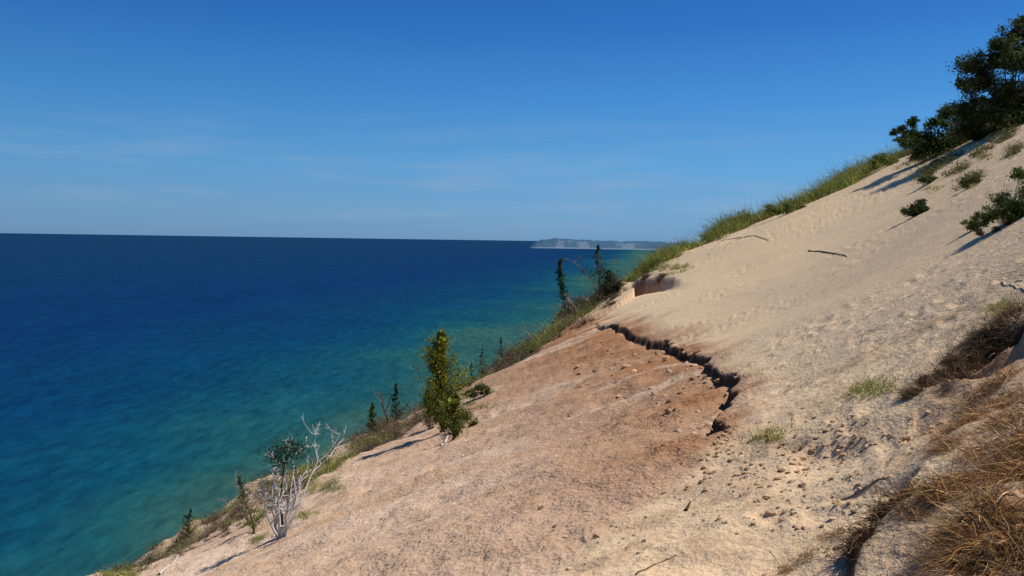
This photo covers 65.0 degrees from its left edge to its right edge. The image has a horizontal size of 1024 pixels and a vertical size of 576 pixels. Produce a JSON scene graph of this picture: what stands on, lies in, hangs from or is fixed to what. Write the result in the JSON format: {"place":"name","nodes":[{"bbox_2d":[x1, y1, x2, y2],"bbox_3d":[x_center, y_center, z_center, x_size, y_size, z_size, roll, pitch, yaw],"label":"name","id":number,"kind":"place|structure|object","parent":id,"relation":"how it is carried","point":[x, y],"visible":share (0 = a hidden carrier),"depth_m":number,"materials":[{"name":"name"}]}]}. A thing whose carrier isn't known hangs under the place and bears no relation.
{"place":"outdoors","nodes":[
{"label":"outdoors","id":0,"kind":"place"},
{"bbox_2d":[0,233,659,575],"bbox_3d":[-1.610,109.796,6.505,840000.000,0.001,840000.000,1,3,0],"label":"lake","id":1,"kind":"structure","parent":0,"point":[151,386],"depth_m":767.83,"materials":[{"name":"liquid"}]},
{"bbox_2d":[0,0,1023,242],"label":"sky","id":2,"kind":"structure","parent":0,"point":[508,120],"materials":[{"name":"blue"}]},
{"bbox_2d":[88,124,1023,575],"bbox_3d":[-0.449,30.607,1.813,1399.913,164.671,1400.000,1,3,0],"label":"dune terrain","id":3,"kind":"structure","parent":0,"point":[784,322],"depth_m":9.08,"materials":[{"name":"beige sand"}]},
{"bbox_2d":[158,554,178,575],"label":"driftwood stick","id":4,"kind":"object","parent":3,"relation":"on","point":[164,568],"visible":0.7,"depth_m":13.74,"materials":[{"name":"beige wood"}]},
{"bbox_2d":[182,509,195,538],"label":"cedar sapling","id":5,"kind":"object","parent":3,"relation":"on","point":[187,525],"visible":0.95,"depth_m":18.04,"materials":[{"name":"green plant"}]},
{"bbox_2d":[217,471,262,524],"bbox_3d":[-5.241,4.093,15.562,0.773,1.070,0.433,2,4,15],"label":"dead sapling","id":6,"kind":"object","parent":3,"relation":"on","point":[234,485],"visible":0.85,"depth_m":15.55,"materials":[{"name":"grey wood"}]},
{"bbox_2d":[234,472,265,533],"bbox_3d":[-4.432,3.694,13.744,0.495,1.134,0.508,4,5,44],"label":"juniper shrub","id":7,"kind":"object","parent":3,"relation":"on","point":[253,526],"visible":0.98,"depth_m":13.70,"materials":[{"name":"green plant"}]},
{"bbox_2d":[244,529,269,546],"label":"dune grass tuft","id":8,"kind":"object","parent":3,"relation":"on","point":[256,537],"visible":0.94,"depth_m":12.84,"materials":[{"name":"green plant"}]},
{"bbox_2d":[255,431,313,528],"bbox_3d":[-3.339,2.931,11.857,0.815,1.644,0.902,1,3,0],"label":"juniper tree","id":9,"kind":"object","parent":3,"relation":"on","point":[287,456],"visible":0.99,"depth_m":11.88,"materials":[{"name":"green plant"}]},
{"bbox_2d":[245,416,345,539],"bbox_3d":[-3.142,2.840,11.992,1.460,1.801,1.016,-1,4,-28],"label":"dead birch tree","id":10,"kind":"object","parent":3,"relation":"on","point":[276,529],"visible":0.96,"depth_m":11.87,"materials":[{"name":"grey wood"}]},
{"bbox_2d":[292,506,323,520],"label":"dune grass tuft","id":11,"kind":"object","parent":3,"relation":"on","point":[304,514],"visible":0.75,"depth_m":13.11,"materials":[{"name":"green plant"}]},
{"bbox_2d":[302,473,351,497],"bbox_3d":[-3.906,4.079,16.447,0.757,1.280,4.490,-1,4,-26],"label":"dune grass tuft","id":12,"kind":"object","parent":3,"relation":"on","point":[326,484],"visible":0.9,"depth_m":16.06,"materials":[{"name":"green plant"}]},
{"bbox_2d":[365,401,377,431],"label":"cedar sapling","id":13,"kind":"object","parent":3,"relation":"on","point":[371,413],"visible":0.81,"depth_m":26.09,"materials":[{"name":"green plant"}]},
{"bbox_2d":[372,390,415,424],"bbox_3d":[-3.786,3.906,25.949,1.462,1.399,0.543,1,3,0],"label":"dead sapling","id":14,"kind":"object","parent":3,"relation":"on","point":[382,404],"visible":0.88,"depth_m":25.90,"materials":[{"name":"wood"}]},
{"bbox_2d":[389,383,407,423],"bbox_3d":[-3.618,3.764,25.538,0.625,1.541,0.906,1,3,0],"label":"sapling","id":15,"kind":"object","parent":3,"relation":"on","point":[397,414],"visible":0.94,"depth_m":25.53,"materials":[{"name":"green plant"}]},
{"bbox_2d":[405,448,438,475],"bbox_3d":[-1.655,3.295,15.376,0.104,0.141,2.280,1,3,10],"label":"driftwood stick","id":16,"kind":"object","parent":3,"relation":"on","point":[422,464],"visible":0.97,"depth_m":15.02,"materials":[{"name":"beige wood"}]},
{"bbox_2d":[415,389,439,429],"bbox_3d":[-2.179,3.195,21.197,0.831,1.216,0.936,1,3,0],"label":"cedar sapling","id":17,"kind":"object","parent":3,"relation":"on","point":[426,419],"visible":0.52,"depth_m":21.15,"materials":[{"name":"green plant"}]},
{"bbox_2d":[401,324,478,431],"bbox_3d":[-1.523,2.176,18.727,1.569,2.651,1.713,2,4,26],"label":"cedar tree","id":18,"kind":"object","parent":3,"relation":"on","point":[439,367],"visible":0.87,"depth_m":18.73,"materials":[{"name":"green plant"}]},
{"bbox_2d":[431,393,478,439],"bbox_3d":[-1.199,2.756,17.072,1.013,1.077,0.790,1,3,0],"label":"cedar sapling","id":19,"kind":"object","parent":3,"relation":"on","point":[453,417],"visible":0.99,"depth_m":17.04,"materials":[{"name":"green plant"}]},
{"bbox_2d":[445,407,480,430],"bbox_3d":[-1.087,3.039,18.346,0.881,0.571,0.892,1,3,0],"label":"juniper shrub","id":20,"kind":"object","parent":3,"relation":"on","point":[473,422],"visible":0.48,"depth_m":18.41,"materials":[{"name":"green plant"}]},
{"bbox_2d":[469,362,474,380],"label":"cedar sapling","id":21,"kind":"object","parent":3,"relation":"on","point":[472,371],"visible":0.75,"depth_m":28.92,"materials":[{"name":"green plant"}]},
{"bbox_2d":[458,400,499,408],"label":"dune grass tuft","id":22,"kind":"object","parent":3,"relation":"on","point":[481,406],"visible":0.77,"depth_m":21.30,"materials":[{"name":"green plant"}]},
{"bbox_2d":[461,380,497,399],"bbox_3d":[-1.006,3.081,24.100,1.248,0.635,0.730,1,3,0],"label":"juniper shrub","id":23,"kind":"object","parent":3,"relation":"on","point":[475,393],"visible":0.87,"depth_m":24.08,"materials":[{"name":"green plant"}]},
{"bbox_2d":[478,346,485,376],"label":"cedar sapling","id":24,"kind":"object","parent":3,"relation":"on","point":[480,361],"visible":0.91,"depth_m":37.53,"materials":[{"name":"green plant"}]},
{"bbox_2d":[235,357,730,571],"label":"pebbles","id":25,"kind":"object","parent":3,"relation":"on","point":[466,483],"visible":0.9,"depth_m":9.61,"materials":[{"name":"grey stone"}]},
{"bbox_2d":[498,337,505,359],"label":"cedar sapling","id":26,"kind":"object","parent":3,"relation":"on","point":[501,346],"visible":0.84,"depth_m":38.07,"materials":[{"name":"green plant"}]},
{"bbox_2d":[89,128,972,575],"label":"beach grass","id":27,"kind":"structure","parent":3,"relation":"on","point":[825,188],"depth_m":48.59,"materials":[{"name":"green plant"}]},
{"bbox_2d":[523,321,551,341],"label":"dead sapling","id":28,"kind":"object","parent":3,"relation":"on","point":[532,333],"visible":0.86,"depth_m":37.56,"materials":[{"name":"grey wood"}]},
{"bbox_2d":[554,256,569,302],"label":"young spruce","id":29,"kind":"object","parent":3,"relation":"on","point":[560,276],"visible":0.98,"depth_m":45.15,"materials":[{"name":"green plant"}]},
{"bbox_2d":[106,120,1023,572],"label":"ridge scrub","id":30,"kind":"object","parent":3,"relation":"on","point":[1004,134],"visible":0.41,"depth_m":26.78,"materials":[{"name":"green plant"}]},
{"bbox_2d":[558,291,588,311],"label":"dead sapling","id":31,"kind":"object","parent":3,"relation":"on","point":[569,299],"visible":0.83,"depth_m":43.73,"materials":[{"name":"grey wood"}]},
{"bbox_2d":[563,256,616,293],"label":"dead sapling","id":32,"kind":"object","parent":3,"relation":"on","point":[582,271],"visible":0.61,"depth_m":46.47,"materials":[{"name":"wood"}]},
{"bbox_2d":[584,242,610,294],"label":"young spruce","id":33,"kind":"object","parent":3,"relation":"on","point":[598,271],"visible":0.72,"depth_m":48.58,"materials":[{"name":"green plant"}]},
{"bbox_2d":[596,281,623,298],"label":"juniper shrub","id":34,"kind":"object","parent":3,"relation":"on","point":[606,288],"visible":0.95,"depth_m":43.33,"materials":[{"name":"green plant"}]},
{"bbox_2d":[599,267,622,285],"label":"juniper shrub","id":35,"kind":"object","parent":3,"relation":"on","point":[608,277],"visible":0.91,"depth_m":46.13,"materials":[{"name":"green plant"}]},
{"bbox_2d":[589,268,670,309],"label":"dry brush","id":36,"kind":"object","parent":3,"relation":"on","point":[660,276],"visible":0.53,"depth_m":42.35,"materials":[{"name":"plant"}]},
{"bbox_2d":[618,261,690,278],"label":"dune grass tuft","id":37,"kind":"object","parent":3,"relation":"on","point":[659,266],"visible":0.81,"depth_m":44.95,"materials":[{"name":"green plant"}]},
{"bbox_2d":[635,555,675,574],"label":"driftwood stick","id":38,"kind":"object","parent":3,"relation":"on","point":[639,571],"visible":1,"depth_m":4.02,"materials":[{"name":"brown wood"}]},
{"bbox_2d":[665,262,692,272],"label":"dune grass tuft","id":39,"kind":"object","parent":3,"relation":"on","point":[675,266],"visible":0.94,"depth_m":42.84,"materials":[{"name":"green plant"}]},
{"bbox_2d":[509,339,962,575],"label":"sand clods","id":40,"kind":"object","parent":3,"relation":"on","point":[757,482],"visible":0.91,"depth_m":5.35,"materials":[{"name":"beige sand"}]},
{"bbox_2d":[709,235,766,253],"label":"driftwood stick","id":41,"kind":"object","parent":3,"relation":"on","point":[734,238],"visible":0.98,"depth_m":45.33,"materials":[{"name":"brown wood"}]},
{"bbox_2d":[729,208,758,222],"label":"juniper shrub","id":42,"kind":"object","parent":3,"relation":"on","point":[742,214],"visible":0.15,"depth_m":54.01,"materials":[{"name":"green plant"}]},
{"bbox_2d":[730,407,798,447],"bbox_3d":[1.870,1.057,5.939,0.498,0.350,0.490,2,3,12],"label":"dune grass tuft","id":43,"kind":"object","parent":3,"relation":"on","point":[767,433],"visible":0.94,"depth_m":5.94,"materials":[{"name":"green plant"}]},
{"bbox_2d":[764,199,805,216],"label":"juniper shrub","id":44,"kind":"object","parent":3,"relation":"on","point":[790,206],"visible":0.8,"depth_m":48.54,"materials":[{"name":"green plant"}]},
{"bbox_2d":[765,502,864,575],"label":"dry brush","id":45,"kind":"object","parent":3,"relation":"on","point":[786,569],"visible":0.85,"depth_m":3.67,"materials":[{"name":"brown plant"}]},
{"bbox_2d":[811,543,834,556],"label":"dune grass tuft","id":46,"kind":"object","parent":3,"relation":"on","point":[826,548],"visible":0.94,"depth_m":3.67,"materials":[{"name":"plant"}]},
{"bbox_2d":[808,250,846,256],"bbox_3d":[9.332,-1.038,23.956,0.122,0.133,6.689,2,3,12],"label":"driftwood stick","id":47,"kind":"object","parent":3,"relation":"on","point":[825,252],"visible":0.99,"depth_m":24.07,"materials":[{"name":"brown wood"}]},
{"bbox_2d":[840,476,889,499],"bbox_3d":[1.811,1.034,4.133,0.238,0.180,0.020,3,4,34],"label":"driftwood stick","id":48,"kind":"object","parent":3,"relation":"on","point":[862,489],"visible":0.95,"depth_m":4.13,"materials":[{"name":"brown wood"}]},
{"bbox_2d":[834,370,912,404],"bbox_3d":[2.630,0.725,5.942,0.597,0.348,0.858,2,4,19],"label":"dune grass tuft","id":49,"kind":"object","parent":3,"relation":"on","point":[867,386],"visible":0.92,"depth_m":5.83,"materials":[{"name":"green plant"}]},
{"bbox_2d":[866,149,899,171],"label":"shrub","id":50,"kind":"object","parent":3,"relation":"on","point":[881,160],"visible":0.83,"depth_m":55.83,"materials":[{"name":"green plant"}]},
{"bbox_2d":[898,198,930,216],"bbox_3d":[10.775,-2.132,21.515,0.930,0.581,0.671,1,3,0],"label":"juniper shrub","id":51,"kind":"object","parent":3,"relation":"on","point":[920,208],"visible":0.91,"depth_m":21.41,"materials":[{"name":"green plant"}]},
{"bbox_2d":[820,478,1023,575],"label":"exposed root mat","id":52,"kind":"object","parent":3,"relation":"on","point":[860,535],"visible":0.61,"depth_m":3.45,"materials":[{"name":"brown plant"}]},
{"bbox_2d":[916,174,939,184],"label":"juniper shrub","id":53,"kind":"object","parent":3,"relation":"on","point":[929,178],"visible":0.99,"depth_m":34.78,"materials":[{"name":"green plant"}]},
{"bbox_2d":[888,100,968,162],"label":"oak shrub","id":54,"kind":"object","parent":3,"relation":"on","point":[925,140],"visible":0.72,"depth_m":43.59,"materials":[{"name":"green plant"}]},
{"bbox_2d":[834,398,1023,575],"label":"dry grass","id":55,"kind":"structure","parent":3,"relation":"on","point":[933,490],"depth_m":2.90,"materials":[{"name":"brown plant"}]},
{"bbox_2d":[920,184,944,193],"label":"dune grass tuft","id":56,"kind":"object","parent":3,"relation":"on","point":[929,187],"visible":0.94,"depth_m":31.27,"materials":[{"name":"green plant"}]},
{"bbox_2d":[921,157,970,167],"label":"dune grass tuft","id":57,"kind":"object","parent":3,"relation":"on","point":[940,166],"visible":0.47,"depth_m":39.09,"materials":[{"name":"green plant"}]},
{"bbox_2d":[877,283,1023,403],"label":"dry brush","id":58,"kind":"object","parent":3,"relation":"on","point":[1001,319],"visible":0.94,"depth_m":5.66,"materials":[{"name":"brown plant"}]},
{"bbox_2d":[893,343,1023,477],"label":"dry brush","id":59,"kind":"object","parent":3,"relation":"on","point":[976,414],"visible":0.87,"depth_m":4.13,"materials":[{"name":"plant"}]},
{"bbox_2d":[957,170,982,188],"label":"juniper shrub","id":60,"kind":"object","parent":3,"relation":"on","point":[974,179],"visible":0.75,"depth_m":21.34,"materials":[{"name":"green plant"}]},
{"bbox_2d":[957,210,985,230],"bbox_3d":[7.543,-1.089,13.060,0.471,0.353,0.409,-1,4,-25],"label":"juniper shrub","id":61,"kind":"object","parent":3,"relation":"on","point":[971,224],"visible":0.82,"depth_m":13.07,"materials":[{"name":"green plant"}]},
{"bbox_2d":[944,99,1002,142],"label":"oak shrub","id":62,"kind":"object","parent":3,"relation":"on","point":[971,132],"visible":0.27,"depth_m":41.43,"materials":[{"name":"green plant"}]},
{"bbox_2d":[955,149,992,161],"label":"dune grass tuft","id":63,"kind":"object","parent":3,"relation":"on","point":[982,154],"visible":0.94,"depth_m":33.88,"materials":[{"name":"green plant"}]},
{"bbox_2d":[945,14,1023,133],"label":"oak tree","id":64,"kind":"object","parent":3,"relation":"on","point":[1008,94],"visible":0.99,"depth_m":39.45,"materials":[{"name":"green plant"}]},
{"bbox_2d":[973,226,1001,236],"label":"juniper shrub","id":65,"kind":"object","parent":3,"relation":"on","point":[979,231],"visible":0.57,"depth_m":11.65,"materials":[{"name":"green plant"}]},
{"bbox_2d":[962,291,1022,322],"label":"dune grass tuft","id":66,"kind":"object","parent":3,"relation":"on","point":[1002,306],"visible":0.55,"depth_m":6.18,"materials":[{"name":"green plant"}]},
{"bbox_2d":[975,166,1023,227],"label":"juniper shrub","id":67,"kind":"object","parent":3,"relation":"on","point":[1008,211],"visible":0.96,"depth_m":11.68,"materials":[{"name":"green plant"}]},
{"bbox_2d":[1001,281,1023,289],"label":"driftwood stick","id":68,"kind":"object","parent":3,"relation":"on","point":[1004,283],"visible":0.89,"depth_m":6.96,"materials":[{"name":"grey wood"}]},
{"bbox_2d":[529,238,682,249],"bbox_3d":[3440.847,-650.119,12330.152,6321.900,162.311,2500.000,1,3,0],"label":"distant headland hills","id":69,"kind":"structure","parent":0,"point":[582,244],"depth_m":12073.32,"materials":[{"name":"grey"}]}
]}

